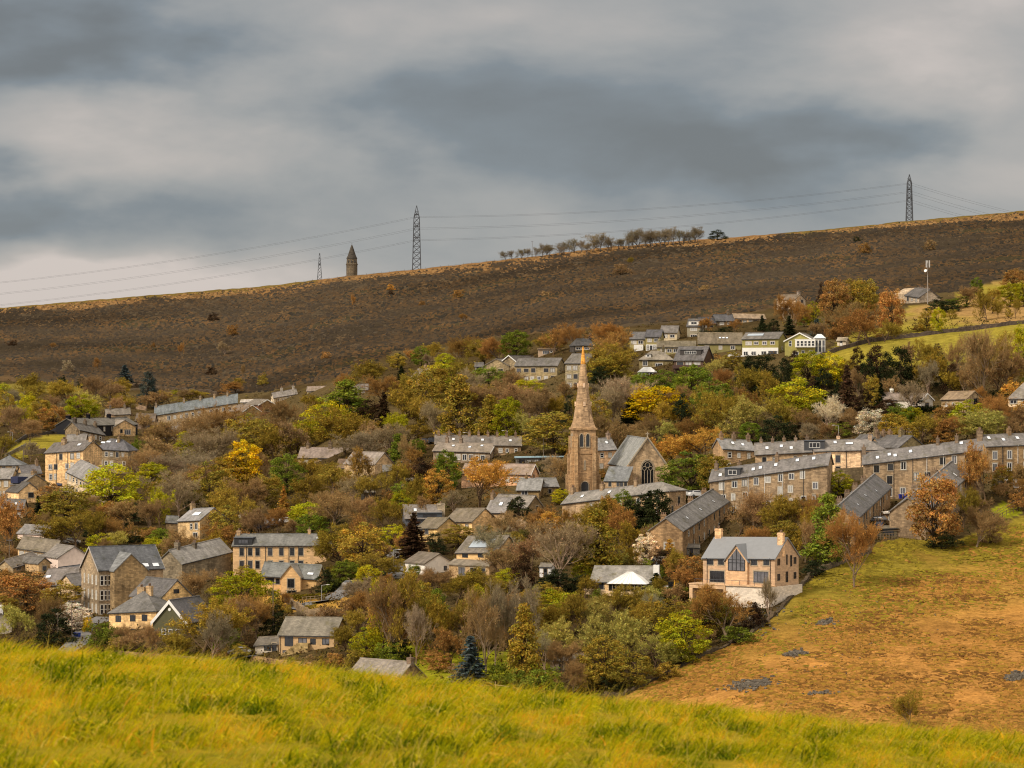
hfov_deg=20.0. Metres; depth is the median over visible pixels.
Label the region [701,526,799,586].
detached house
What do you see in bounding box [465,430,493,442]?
terraced houses
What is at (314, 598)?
fence
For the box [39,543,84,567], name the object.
house
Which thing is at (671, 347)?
bungalow
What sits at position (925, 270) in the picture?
telecom mast
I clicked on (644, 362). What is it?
window
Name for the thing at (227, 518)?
leafy tree
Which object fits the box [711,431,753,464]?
terraced houses
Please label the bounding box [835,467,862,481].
retaining wall
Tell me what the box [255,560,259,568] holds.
window
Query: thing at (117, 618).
window
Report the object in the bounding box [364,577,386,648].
columnar tree
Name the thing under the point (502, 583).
budding tree
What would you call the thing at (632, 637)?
budding tree
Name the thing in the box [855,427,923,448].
stone house
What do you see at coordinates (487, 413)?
leafy tree
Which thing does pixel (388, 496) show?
bush
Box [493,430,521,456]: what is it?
terraced houses
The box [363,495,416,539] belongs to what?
budding tree
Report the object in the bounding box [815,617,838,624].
rubble
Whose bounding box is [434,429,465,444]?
terraced houses
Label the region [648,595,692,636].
leafy tree
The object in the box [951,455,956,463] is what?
window
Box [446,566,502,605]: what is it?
budding tree
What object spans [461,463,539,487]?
terraced houses
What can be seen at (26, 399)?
leafy tree
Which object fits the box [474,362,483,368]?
dormer house
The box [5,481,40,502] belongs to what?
house
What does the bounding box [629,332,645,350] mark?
semi detached house
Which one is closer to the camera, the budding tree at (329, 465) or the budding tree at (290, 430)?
the budding tree at (329, 465)
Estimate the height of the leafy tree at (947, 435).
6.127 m
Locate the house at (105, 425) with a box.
[51,413,137,435]
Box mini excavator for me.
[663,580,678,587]
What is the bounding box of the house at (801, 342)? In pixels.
[783,332,816,356]
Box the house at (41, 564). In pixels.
[22,555,51,573]
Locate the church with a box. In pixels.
[603,432,669,487]
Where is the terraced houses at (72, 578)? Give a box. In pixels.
[57,572,80,603]
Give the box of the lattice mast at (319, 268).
[317,253,321,279]
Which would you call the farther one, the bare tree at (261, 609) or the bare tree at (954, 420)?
the bare tree at (954, 420)
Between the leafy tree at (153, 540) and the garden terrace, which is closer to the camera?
the garden terrace
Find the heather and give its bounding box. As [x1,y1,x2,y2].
[0,212,1023,393]
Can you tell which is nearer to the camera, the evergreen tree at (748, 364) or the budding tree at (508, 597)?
the budding tree at (508, 597)
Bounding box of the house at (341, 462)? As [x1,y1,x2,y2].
[337,459,345,473]
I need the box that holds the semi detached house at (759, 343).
[741,332,787,356]
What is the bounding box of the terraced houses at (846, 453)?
[803,433,886,475]
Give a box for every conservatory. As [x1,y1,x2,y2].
[638,367,656,374]
[813,334,825,354]
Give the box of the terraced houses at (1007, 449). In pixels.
[976,426,1023,472]
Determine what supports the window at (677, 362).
in the house at (699, 356)
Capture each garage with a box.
[253,636,278,653]
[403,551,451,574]
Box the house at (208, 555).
[161,538,232,582]
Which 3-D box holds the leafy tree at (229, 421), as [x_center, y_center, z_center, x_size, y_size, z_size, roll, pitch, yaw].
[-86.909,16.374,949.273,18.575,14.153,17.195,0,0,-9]
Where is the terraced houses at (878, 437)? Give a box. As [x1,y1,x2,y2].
[872,429,892,442]
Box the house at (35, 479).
[10,469,50,495]
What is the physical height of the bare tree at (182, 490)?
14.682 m
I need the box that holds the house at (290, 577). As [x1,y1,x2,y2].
[261,561,323,595]
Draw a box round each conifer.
[30,496,42,518]
[117,365,133,382]
[124,523,129,540]
[274,486,289,517]
[373,392,392,429]
[393,365,405,386]
[394,512,430,560]
[447,636,494,686]
[619,396,639,426]
[638,490,656,526]
[646,573,658,588]
[757,315,765,330]
[781,315,797,334]
[809,319,825,336]
[829,364,861,425]
[831,379,840,401]
[873,383,885,405]
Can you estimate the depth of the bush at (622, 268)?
1613.47 m
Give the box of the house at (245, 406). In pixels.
[229,404,261,422]
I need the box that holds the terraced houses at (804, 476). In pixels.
[708,452,833,513]
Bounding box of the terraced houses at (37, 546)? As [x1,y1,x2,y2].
[16,535,61,555]
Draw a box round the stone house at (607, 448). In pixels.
[598,431,617,468]
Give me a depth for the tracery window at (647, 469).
717.41 m
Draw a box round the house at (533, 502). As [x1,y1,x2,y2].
[496,494,544,517]
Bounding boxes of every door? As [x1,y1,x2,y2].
[271,642,276,651]
[543,568,547,575]
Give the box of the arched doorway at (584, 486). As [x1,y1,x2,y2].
[580,481,589,491]
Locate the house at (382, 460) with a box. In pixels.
[343,451,394,476]
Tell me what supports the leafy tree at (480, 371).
on the ground at (1010, 613)
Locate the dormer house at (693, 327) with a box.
[686,318,703,336]
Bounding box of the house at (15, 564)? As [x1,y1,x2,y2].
[0,551,36,572]
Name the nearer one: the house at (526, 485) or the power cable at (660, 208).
the house at (526, 485)
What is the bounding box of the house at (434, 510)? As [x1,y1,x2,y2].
[402,501,444,525]
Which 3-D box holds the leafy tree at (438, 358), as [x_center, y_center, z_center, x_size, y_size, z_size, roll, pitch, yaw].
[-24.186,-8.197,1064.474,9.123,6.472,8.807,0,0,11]
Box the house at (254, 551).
[231,527,332,574]
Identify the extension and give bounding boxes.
[165,515,179,530]
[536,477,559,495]
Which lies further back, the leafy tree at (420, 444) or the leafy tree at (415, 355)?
the leafy tree at (415, 355)
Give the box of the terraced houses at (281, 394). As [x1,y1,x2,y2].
[271,384,297,402]
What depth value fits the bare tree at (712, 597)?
515.51 m
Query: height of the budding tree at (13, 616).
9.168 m
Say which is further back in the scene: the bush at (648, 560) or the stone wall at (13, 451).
the stone wall at (13, 451)
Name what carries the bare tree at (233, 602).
on the ground at (1010, 613)
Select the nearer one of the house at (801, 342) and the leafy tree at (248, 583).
the leafy tree at (248, 583)
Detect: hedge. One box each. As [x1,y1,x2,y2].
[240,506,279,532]
[290,593,326,599]
[322,562,356,594]
[653,586,688,602]
[919,405,942,413]
[989,390,1009,397]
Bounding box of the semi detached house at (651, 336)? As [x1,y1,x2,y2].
[644,329,664,350]
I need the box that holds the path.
[289,585,351,608]
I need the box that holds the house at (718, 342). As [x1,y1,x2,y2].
[697,332,742,353]
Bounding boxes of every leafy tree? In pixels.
[0,383,10,393]
[0,386,16,425]
[0,571,56,611]
[0,595,19,616]
[14,391,38,422]
[27,398,57,427]
[34,482,63,503]
[35,484,94,521]
[37,404,66,429]
[39,579,85,610]
[47,602,93,630]
[63,393,100,417]
[75,463,146,506]
[83,532,115,552]
[135,462,171,487]
[142,536,167,556]
[144,528,174,553]
[173,431,195,459]
[187,461,236,507]
[204,574,244,602]
[207,505,242,531]
[208,568,280,614]
[209,453,256,488]
[218,412,265,449]
[221,439,263,484]
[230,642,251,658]
[232,419,294,464]
[233,565,255,580]
[248,472,283,510]
[269,453,307,494]
[285,420,315,453]
[285,501,325,527]
[293,422,312,443]
[294,512,329,533]
[295,397,350,440]
[316,379,370,426]
[328,559,360,583]
[334,521,392,567]
[347,627,384,657]
[351,565,383,589]
[375,523,405,551]
[387,353,406,369]
[387,433,405,464]
[388,481,413,502]
[388,489,416,508]
[403,371,450,422]
[404,438,427,457]
[404,563,420,580]
[409,580,432,604]
[410,346,430,365]
[412,364,450,398]
[422,360,456,389]
[422,468,455,503]
[426,588,449,628]
[429,457,454,477]
[432,374,479,435]
[432,449,462,488]
[434,353,456,368]
[441,524,474,546]
[461,583,490,649]
[471,366,505,386]
[473,394,504,435]
[488,396,522,435]
[496,568,518,585]
[497,329,533,356]
[503,602,550,686]
[505,531,526,542]
[515,378,544,394]
[515,585,547,622]
[517,411,572,455]
[533,581,555,600]
[533,588,568,620]
[534,511,560,535]
[550,488,569,503]
[552,591,583,615]
[570,507,622,576]
[570,564,592,581]
[577,634,629,683]
[587,354,633,385]
[590,392,612,436]
[602,650,656,687]
[612,489,637,517]
[618,382,653,422]
[621,385,690,420]
[629,372,651,388]
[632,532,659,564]
[647,369,678,397]
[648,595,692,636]
[653,608,713,663]
[655,452,719,489]
[665,538,675,554]
[671,364,715,401]
[681,595,729,638]
[689,377,733,407]
[690,403,726,440]
[694,453,731,489]
[695,594,736,624]
[722,351,743,370]
[737,421,766,441]
[765,377,828,426]
[767,520,806,547]
[790,351,827,387]
[797,308,814,326]
[799,491,850,563]
[804,301,824,326]
[812,351,848,388]
[817,277,853,326]
[830,470,853,494]
[835,278,877,315]
[847,276,879,310]
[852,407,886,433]
[862,374,881,405]
[876,286,905,334]
[878,412,910,434]
[882,403,915,425]
[891,419,921,439]
[900,406,924,423]
[904,469,963,547]
[918,308,936,330]
[929,306,946,331]
[931,421,954,442]
[932,402,960,423]
[947,399,985,422]
[969,276,983,292]
[984,286,1001,313]
[990,466,1015,492]
[997,283,1022,306]
[998,268,1023,289]
[1012,322,1023,373]
[1013,280,1023,306]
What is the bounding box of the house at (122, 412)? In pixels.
[104,403,130,418]
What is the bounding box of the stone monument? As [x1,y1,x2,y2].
[346,245,357,275]
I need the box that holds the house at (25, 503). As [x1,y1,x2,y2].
[1,491,28,517]
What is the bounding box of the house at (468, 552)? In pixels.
[447,535,519,578]
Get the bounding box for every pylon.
[412,205,420,269]
[905,174,912,220]
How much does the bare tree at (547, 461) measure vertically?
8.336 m
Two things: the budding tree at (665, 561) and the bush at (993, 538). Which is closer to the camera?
the budding tree at (665, 561)
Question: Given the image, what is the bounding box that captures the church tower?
[566,340,600,492]
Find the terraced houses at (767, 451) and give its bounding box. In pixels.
[754,434,812,462]
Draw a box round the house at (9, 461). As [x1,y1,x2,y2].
[0,455,27,468]
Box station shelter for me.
[515,456,563,463]
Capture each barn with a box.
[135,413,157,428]
[940,390,983,412]
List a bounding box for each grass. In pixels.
[0,625,1023,767]
[633,524,1023,735]
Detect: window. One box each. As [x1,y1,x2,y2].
[3,480,8,486]
[28,492,33,497]
[48,464,52,469]
[99,574,104,585]
[99,589,104,600]
[99,603,104,614]
[103,574,108,585]
[103,589,108,600]
[103,603,108,612]
[104,451,108,456]
[115,616,120,621]
[124,429,130,434]
[130,615,135,620]
[142,614,146,620]
[239,547,244,555]
[239,560,244,567]
[247,547,252,555]
[247,560,252,568]
[255,547,259,555]
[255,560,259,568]
[264,646,270,650]
[265,577,274,583]
[267,547,272,555]
[275,578,279,584]
[279,547,283,555]
[285,637,292,645]
[289,547,294,555]
[298,547,303,555]
[298,638,306,642]
[310,639,315,644]
[322,638,328,644]
[462,453,466,460]
[523,368,528,372]
[531,367,535,372]
[543,368,548,372]
[550,367,554,372]
[566,365,571,370]
[566,374,571,378]
[572,365,577,370]
[573,373,577,378]
[579,433,583,447]
[585,433,590,447]
[596,583,603,589]
[631,340,636,344]
[638,340,643,344]
[640,459,654,483]
[642,360,647,365]
[666,348,671,352]
[676,361,683,364]
[690,327,697,330]
[693,361,700,364]
[707,559,713,565]
[709,569,724,582]
[717,559,724,565]
[718,481,724,490]
[727,451,731,457]
[730,493,735,500]
[731,480,737,487]
[741,478,747,486]
[745,341,751,345]
[750,557,757,565]
[753,476,758,485]
[753,570,768,583]
[763,557,769,565]
[765,476,770,482]
[777,473,783,481]
[777,486,781,494]
[787,485,793,492]
[788,472,794,479]
[799,470,805,478]
[812,481,818,489]
[822,340,824,351]
[835,454,840,462]
[873,464,879,472]
[883,529,893,535]
[886,475,892,484]
[887,463,893,470]
[899,487,905,493]
[900,461,906,469]
[913,472,919,480]
[939,456,945,464]
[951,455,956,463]
[992,450,997,459]
[992,462,997,471]
[1007,450,1012,459]
[1007,462,1012,471]
[1009,399,1017,403]
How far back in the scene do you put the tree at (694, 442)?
722.24 m
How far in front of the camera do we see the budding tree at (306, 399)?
1005.41 m
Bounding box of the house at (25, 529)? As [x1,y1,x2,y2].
[16,524,59,539]
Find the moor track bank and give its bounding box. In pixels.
[103,383,221,394]
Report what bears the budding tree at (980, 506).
on the ground at (1010, 613)
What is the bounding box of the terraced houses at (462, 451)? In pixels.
[432,435,494,464]
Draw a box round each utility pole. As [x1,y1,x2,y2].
[68,600,74,636]
[273,582,273,630]
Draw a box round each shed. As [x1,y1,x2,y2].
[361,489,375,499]
[539,563,554,576]
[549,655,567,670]
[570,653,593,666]
[686,544,699,555]
[836,337,849,345]
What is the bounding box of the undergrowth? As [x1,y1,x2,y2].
[0,316,1023,696]
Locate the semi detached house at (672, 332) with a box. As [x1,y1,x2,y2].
[661,325,680,340]
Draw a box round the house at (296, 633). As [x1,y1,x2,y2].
[277,616,348,655]
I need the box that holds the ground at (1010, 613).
[0,211,1023,733]
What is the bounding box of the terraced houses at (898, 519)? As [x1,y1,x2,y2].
[888,461,968,539]
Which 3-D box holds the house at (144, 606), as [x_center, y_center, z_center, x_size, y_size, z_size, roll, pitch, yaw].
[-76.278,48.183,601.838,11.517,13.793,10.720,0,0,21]
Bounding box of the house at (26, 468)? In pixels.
[17,458,41,476]
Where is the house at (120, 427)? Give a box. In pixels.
[111,414,135,435]
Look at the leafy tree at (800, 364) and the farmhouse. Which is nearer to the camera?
the leafy tree at (800, 364)
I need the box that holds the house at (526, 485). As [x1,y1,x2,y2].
[516,473,544,498]
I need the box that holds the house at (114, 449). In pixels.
[100,435,138,473]
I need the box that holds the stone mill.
[79,544,164,614]
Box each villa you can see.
[176,501,226,539]
[297,440,348,462]
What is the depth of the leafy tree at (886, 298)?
886.63 m
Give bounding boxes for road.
[55,616,108,652]
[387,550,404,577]
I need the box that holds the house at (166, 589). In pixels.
[129,576,193,600]
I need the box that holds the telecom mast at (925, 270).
[924,260,929,303]
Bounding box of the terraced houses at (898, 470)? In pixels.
[861,429,982,498]
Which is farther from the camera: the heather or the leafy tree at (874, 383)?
the heather
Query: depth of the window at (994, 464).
671.81 m
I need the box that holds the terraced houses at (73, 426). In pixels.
[64,417,105,441]
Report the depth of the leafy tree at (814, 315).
944.70 m
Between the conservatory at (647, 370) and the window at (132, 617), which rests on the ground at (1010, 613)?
the conservatory at (647, 370)
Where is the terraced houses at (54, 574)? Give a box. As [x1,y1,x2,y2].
[40,567,80,591]
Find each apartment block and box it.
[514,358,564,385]
[564,353,595,386]
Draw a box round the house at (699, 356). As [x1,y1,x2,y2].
[672,346,713,372]
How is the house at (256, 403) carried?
on the ground at (1010, 613)
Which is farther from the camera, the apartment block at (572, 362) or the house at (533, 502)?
the apartment block at (572, 362)
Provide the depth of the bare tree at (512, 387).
825.86 m
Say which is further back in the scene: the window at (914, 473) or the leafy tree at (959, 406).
the leafy tree at (959, 406)
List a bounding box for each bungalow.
[240,399,252,403]
[306,386,324,393]
[354,384,368,392]
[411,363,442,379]
[483,358,509,374]
[502,355,533,369]
[569,334,595,352]
[591,562,661,591]
[638,345,672,369]
[656,337,696,354]
[698,317,716,327]
[712,309,734,326]
[732,313,765,322]
[874,387,900,407]
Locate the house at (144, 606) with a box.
[107,583,166,629]
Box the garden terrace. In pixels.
[689,578,801,607]
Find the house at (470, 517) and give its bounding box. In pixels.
[448,508,496,535]
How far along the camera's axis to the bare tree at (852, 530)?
547.39 m
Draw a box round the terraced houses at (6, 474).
[0,468,17,496]
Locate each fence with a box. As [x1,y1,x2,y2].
[302,591,335,600]
[876,530,915,539]
[992,499,1019,516]
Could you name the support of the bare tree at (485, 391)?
on the ground at (1010, 613)
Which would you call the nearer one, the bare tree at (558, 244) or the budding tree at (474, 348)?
the budding tree at (474, 348)
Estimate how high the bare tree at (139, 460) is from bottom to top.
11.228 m
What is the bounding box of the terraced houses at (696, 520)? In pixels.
[648,488,729,559]
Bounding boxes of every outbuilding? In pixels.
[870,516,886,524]
[875,525,898,537]
[881,511,889,524]
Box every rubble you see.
[716,675,781,692]
[717,552,1002,703]
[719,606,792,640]
[782,647,808,656]
[802,689,839,694]
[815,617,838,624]
[1004,670,1023,681]
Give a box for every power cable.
[1,242,408,305]
[1,243,397,304]
[5,218,406,281]
[5,219,407,282]
[7,228,413,292]
[9,229,415,293]
[418,200,905,239]
[420,184,905,217]
[426,201,905,240]
[440,191,908,227]
[459,193,902,228]
[482,183,905,215]
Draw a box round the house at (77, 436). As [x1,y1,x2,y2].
[66,429,88,441]
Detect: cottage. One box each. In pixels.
[0,603,11,633]
[150,595,207,634]
[352,654,426,679]
[776,292,805,309]
[897,393,934,408]
[1008,383,1023,406]
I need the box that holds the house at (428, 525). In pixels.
[417,517,458,541]
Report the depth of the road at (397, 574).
630.46 m
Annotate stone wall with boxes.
[3,431,53,451]
[4,443,25,456]
[24,448,45,454]
[116,650,217,661]
[136,404,146,410]
[251,656,312,666]
[284,598,331,615]
[584,589,638,595]
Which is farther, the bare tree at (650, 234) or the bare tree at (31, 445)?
the bare tree at (650, 234)
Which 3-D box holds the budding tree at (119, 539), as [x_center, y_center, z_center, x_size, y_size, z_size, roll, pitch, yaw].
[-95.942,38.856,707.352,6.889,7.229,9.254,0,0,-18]
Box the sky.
[0,0,1023,307]
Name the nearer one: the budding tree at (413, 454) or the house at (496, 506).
the house at (496, 506)
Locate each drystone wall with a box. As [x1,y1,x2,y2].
[592,576,808,697]
[807,548,871,577]
[820,320,1023,356]
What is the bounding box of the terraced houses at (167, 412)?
[154,390,237,425]
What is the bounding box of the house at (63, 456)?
[44,435,102,486]
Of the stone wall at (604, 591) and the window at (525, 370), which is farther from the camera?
the window at (525, 370)
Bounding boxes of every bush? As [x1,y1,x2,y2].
[6,340,16,345]
[27,507,36,518]
[30,513,41,523]
[57,375,67,383]
[60,361,75,370]
[76,377,85,387]
[82,617,91,631]
[83,621,112,649]
[104,626,125,644]
[104,638,134,652]
[131,435,146,454]
[131,527,152,541]
[159,641,191,655]
[204,367,217,375]
[207,312,220,320]
[210,641,233,658]
[213,627,240,652]
[226,324,239,335]
[235,378,245,384]
[236,653,245,660]
[240,633,255,647]
[256,371,268,385]
[269,593,279,602]
[274,600,284,611]
[284,605,292,612]
[301,654,315,663]
[302,602,317,612]
[316,653,331,667]
[320,352,330,358]
[323,652,350,667]
[326,514,344,524]
[341,649,375,665]
[370,641,404,660]
[379,638,415,659]
[380,490,397,501]
[414,437,428,449]
[420,653,452,670]
[444,663,464,677]
[452,289,464,297]
[479,662,516,684]
[483,525,494,533]
[502,668,531,689]
[504,582,522,596]
[523,666,567,693]
[527,578,554,590]
[538,464,543,472]
[554,587,564,594]
[561,573,589,592]
[575,669,605,690]
[590,588,600,597]
[596,676,611,689]
[611,264,632,274]
[611,680,624,690]
[642,558,652,564]
[649,661,682,679]
[660,564,667,577]
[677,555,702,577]
[698,285,708,290]
[711,326,732,331]
[714,354,724,361]
[720,626,762,642]
[753,323,772,331]
[759,523,790,535]
[800,560,827,575]
[828,422,852,436]
[856,242,872,253]
[910,323,922,330]
[922,239,937,249]
[923,533,965,548]
[924,297,962,312]
[938,296,971,307]
[945,309,958,318]
[980,531,1003,543]
[989,392,1008,399]
[993,463,1005,473]
[997,376,1022,396]
[1004,307,1013,317]
[1006,488,1023,510]
[1014,401,1023,412]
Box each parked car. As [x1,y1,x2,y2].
[63,538,80,543]
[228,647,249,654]
[343,580,354,587]
[688,490,700,496]
[875,522,886,525]
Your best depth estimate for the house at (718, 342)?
893.31 m
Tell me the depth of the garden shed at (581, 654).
507.75 m
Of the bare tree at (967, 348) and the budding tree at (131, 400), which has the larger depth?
the budding tree at (131, 400)
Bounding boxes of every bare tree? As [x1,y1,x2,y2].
[0,388,24,407]
[0,406,27,437]
[10,418,42,440]
[19,441,39,460]
[33,594,69,638]
[36,511,51,522]
[43,394,60,406]
[56,398,75,412]
[65,394,84,408]
[78,375,118,398]
[82,495,101,513]
[91,383,125,400]
[92,357,101,368]
[95,538,112,545]
[97,517,140,537]
[111,445,164,473]
[112,623,142,650]
[126,475,154,499]
[128,418,214,455]
[128,453,185,479]
[136,497,174,527]
[137,623,160,657]
[145,468,210,516]
[155,528,201,555]
[159,446,219,476]
[170,455,211,472]
[173,406,227,453]
[175,423,248,457]
[177,343,184,352]
[177,568,223,595]
[195,401,262,433]
[198,608,238,655]
[200,588,219,603]
[211,475,277,513]
[216,341,229,353]
[220,596,260,636]
[222,594,262,642]
[229,587,275,639]
[238,507,268,532]
[239,500,269,527]
[248,452,270,473]
[254,465,271,480]
[256,396,316,433]
[262,507,289,532]
[275,591,292,607]
[281,519,306,532]
[293,610,312,616]
[304,489,367,530]
[328,430,386,453]
[334,371,351,387]
[335,472,371,499]
[339,495,377,527]
[339,588,370,627]
[341,576,371,597]
[351,295,355,309]
[358,373,401,404]
[358,571,416,657]
[367,423,416,453]
[397,434,416,463]
[403,602,438,663]
[408,565,457,599]
[419,396,446,436]
[420,354,434,362]
[437,489,467,510]
[444,333,485,361]
[451,407,480,434]
[457,366,486,384]
[457,583,508,671]
[458,380,489,406]
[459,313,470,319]
[460,381,524,426]
[465,593,508,654]
[470,523,523,560]
[476,335,510,359]
[476,578,513,664]
[486,510,533,534]
[497,382,561,419]
[497,573,543,660]
[498,251,507,260]
[506,250,517,258]
[510,520,525,533]
[514,249,525,258]
[516,386,562,425]
[520,249,532,255]
[527,517,600,586]
[528,626,554,672]
[533,247,542,256]
[538,455,563,478]
[539,243,550,255]
[540,246,556,255]
[540,640,590,676]
[544,452,566,482]
[552,241,567,253]
[553,660,587,692]
[554,322,585,345]
[556,246,565,254]
[563,237,579,251]
[565,244,577,252]
[574,240,585,251]
[579,242,592,253]
[581,232,609,250]
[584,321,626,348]
[589,383,604,398]
[591,386,626,426]
[593,414,617,437]
[598,374,657,421]
[604,237,618,250]
[610,240,624,249]
[616,238,627,248]
[621,425,651,441]
[624,228,644,246]
[624,419,662,435]
[625,237,633,247]
[628,230,643,247]
[633,413,678,442]
[639,229,656,245]
[641,592,666,629]
[642,232,651,245]
[651,230,666,245]
[657,229,671,243]
[660,385,701,405]
[664,227,677,244]
[668,415,710,439]
[673,229,690,244]
[678,582,756,635]
[681,231,692,244]
[686,226,704,242]
[686,232,697,242]
[696,630,717,644]
[706,368,735,395]
[723,319,741,331]
[724,487,773,529]
[734,525,768,536]
[756,574,778,622]
[773,294,816,326]
[785,492,824,521]
[788,406,823,431]
[794,422,820,439]
[799,518,822,560]
[807,321,827,335]
[811,394,848,424]
[816,505,888,587]
[817,422,842,439]
[818,300,871,332]
[838,407,871,433]
[850,367,866,395]
[896,380,932,407]
[915,359,939,392]
[920,420,949,437]
[932,415,969,440]
[942,337,969,370]
[949,285,981,306]
[956,370,982,390]
[959,327,1015,396]
[959,334,978,359]
[965,505,1011,546]
[972,386,990,397]
[975,393,1023,433]
[1008,478,1023,492]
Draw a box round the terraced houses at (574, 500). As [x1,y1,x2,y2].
[560,477,687,526]
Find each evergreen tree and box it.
[32,608,78,646]
[82,530,93,538]
[124,502,146,523]
[128,527,141,542]
[134,371,162,407]
[182,489,200,511]
[258,604,285,634]
[311,569,337,593]
[353,399,381,429]
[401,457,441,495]
[426,532,449,553]
[504,496,532,528]
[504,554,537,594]
[532,568,578,593]
[560,395,574,426]
[561,542,579,564]
[588,365,610,389]
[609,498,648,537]
[632,493,654,530]
[634,489,672,530]
[651,550,677,573]
[666,393,694,434]
[708,229,727,239]
[733,355,762,388]
[741,602,769,628]
[748,354,780,394]
[757,415,794,442]
[765,319,780,331]
[773,357,794,397]
[778,421,799,440]
[785,350,798,367]
[806,375,826,400]
[811,402,826,431]
[812,367,834,403]
[815,281,826,309]
[850,346,864,377]
[854,388,875,411]
[857,358,879,389]
[859,344,897,381]
[870,398,897,420]
[878,351,898,384]
[883,346,920,392]
[906,394,927,411]
[931,353,947,386]
[933,343,944,356]
[940,363,966,393]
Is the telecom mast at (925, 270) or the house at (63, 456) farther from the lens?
the telecom mast at (925, 270)
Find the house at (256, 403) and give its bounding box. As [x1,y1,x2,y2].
[246,399,272,415]
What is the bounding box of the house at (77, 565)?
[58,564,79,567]
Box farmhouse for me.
[895,286,939,302]
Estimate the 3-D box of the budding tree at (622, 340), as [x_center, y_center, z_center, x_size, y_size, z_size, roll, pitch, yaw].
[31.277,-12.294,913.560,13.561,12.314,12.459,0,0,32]
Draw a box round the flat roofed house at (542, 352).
[537,348,556,356]
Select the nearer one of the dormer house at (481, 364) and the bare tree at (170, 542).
the bare tree at (170, 542)
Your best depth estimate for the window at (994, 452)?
671.81 m
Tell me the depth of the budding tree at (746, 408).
743.68 m
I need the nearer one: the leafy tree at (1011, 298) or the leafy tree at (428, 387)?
the leafy tree at (428, 387)
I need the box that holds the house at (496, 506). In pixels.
[486,490,512,519]
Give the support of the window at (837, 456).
in the terraced houses at (846, 453)
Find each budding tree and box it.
[0,433,16,456]
[0,491,28,547]
[0,543,17,558]
[0,568,14,582]
[0,602,35,642]
[5,402,31,431]
[11,380,48,402]
[14,372,48,399]
[27,509,97,546]
[41,378,83,402]
[77,389,104,417]
[82,510,109,538]
[95,500,122,520]
[104,377,133,399]
[104,396,127,407]
[105,497,139,528]
[106,393,139,415]
[106,529,129,544]
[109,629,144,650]
[133,389,172,408]
[134,411,153,434]
[138,526,156,544]
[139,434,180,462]
[140,478,171,502]
[147,485,176,526]
[150,390,173,405]
[156,627,194,654]
[163,595,254,656]
[164,457,220,498]
[172,389,209,401]
[177,389,197,400]
[196,528,232,562]
[198,520,256,547]
[205,481,251,524]
[217,381,244,394]
[241,500,266,531]
[252,427,290,459]
[261,420,310,456]
[279,473,332,510]
[293,453,326,484]
[299,391,324,407]
[305,431,325,446]
[307,521,356,568]
[307,603,342,616]
[308,405,380,454]
[312,463,363,494]
[314,461,340,490]
[329,624,352,654]
[333,446,376,489]
[333,512,376,559]
[337,597,369,628]
[342,608,366,638]
[343,359,388,388]
[350,475,389,500]
[356,552,408,577]
[359,419,391,451]
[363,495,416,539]
[365,592,415,652]
[372,542,396,559]
[377,458,414,493]
[378,573,393,589]
[380,410,407,440]
[381,566,422,651]
[385,382,426,426]
[393,530,408,549]
[394,422,432,439]
[395,459,415,476]
[398,368,427,394]
[402,473,430,503]
[403,348,420,362]
[403,446,423,466]
[406,594,453,660]
[407,393,442,429]
[407,593,440,653]
[416,494,431,509]
[416,626,466,664]
[420,341,445,358]
[439,575,467,597]
[444,599,497,649]
[445,357,480,382]
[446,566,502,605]
[449,585,502,646]
[451,613,489,656]
[456,454,519,507]
[462,339,501,364]
[477,547,531,574]
[478,574,513,594]
[490,366,526,388]
[500,591,521,628]
[508,534,546,569]
[511,527,528,540]
[512,413,543,436]
[519,504,557,526]
[525,520,549,539]
[525,597,571,630]
[531,334,564,347]
[535,615,583,655]
[537,324,570,354]
[543,394,565,421]
[554,507,581,530]
[556,381,573,396]
[557,589,590,633]
[560,518,594,557]
[562,654,591,667]
[569,386,600,421]
[572,612,625,655]
[573,503,602,537]
[578,574,600,597]
[580,594,619,627]
[585,341,639,377]
[588,327,633,354]
[589,584,660,621]
[590,492,614,522]
[590,549,628,568]
[600,495,626,520]
[604,503,637,551]
[605,421,627,447]
[605,607,653,667]
[609,519,645,554]
[614,585,650,617]
[619,543,643,564]
[620,556,638,564]
[628,595,668,629]
[631,585,660,609]
[638,633,688,669]
[640,525,652,537]
[649,398,679,437]
[650,420,692,441]
[650,434,684,472]
[650,576,667,590]
[659,451,668,463]
[660,547,686,576]
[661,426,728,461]
[661,552,682,569]
[661,583,688,606]
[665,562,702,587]
[686,384,730,423]
[692,390,732,428]
[695,316,713,330]
[703,356,726,372]
[709,391,750,430]
[714,395,765,438]
[726,363,762,393]
[728,498,767,536]
[729,384,760,426]
[749,366,782,395]
[749,526,774,536]
[752,369,785,414]
[756,501,797,532]
[762,392,800,425]
[762,493,810,529]
[775,389,812,420]
[790,505,822,553]
[824,324,847,340]
[824,357,855,384]
[829,303,883,344]
[855,318,882,339]
[876,319,901,341]
[881,375,904,392]
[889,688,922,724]
[893,341,921,366]
[911,347,948,394]
[912,338,940,363]
[913,412,944,442]
[938,368,964,390]
[945,420,1008,438]
[947,485,987,526]
[953,407,1007,436]
[957,439,993,507]
[963,496,994,514]
[971,288,991,320]
[982,327,1023,391]
[982,340,1023,390]
[992,298,1002,314]
[993,464,1023,490]
[993,480,1017,499]
[1002,405,1023,433]
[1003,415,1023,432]
[1010,299,1021,317]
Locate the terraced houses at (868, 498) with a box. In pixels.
[819,473,891,544]
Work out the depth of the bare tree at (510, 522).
661.03 m
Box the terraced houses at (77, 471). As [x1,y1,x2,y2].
[66,459,113,502]

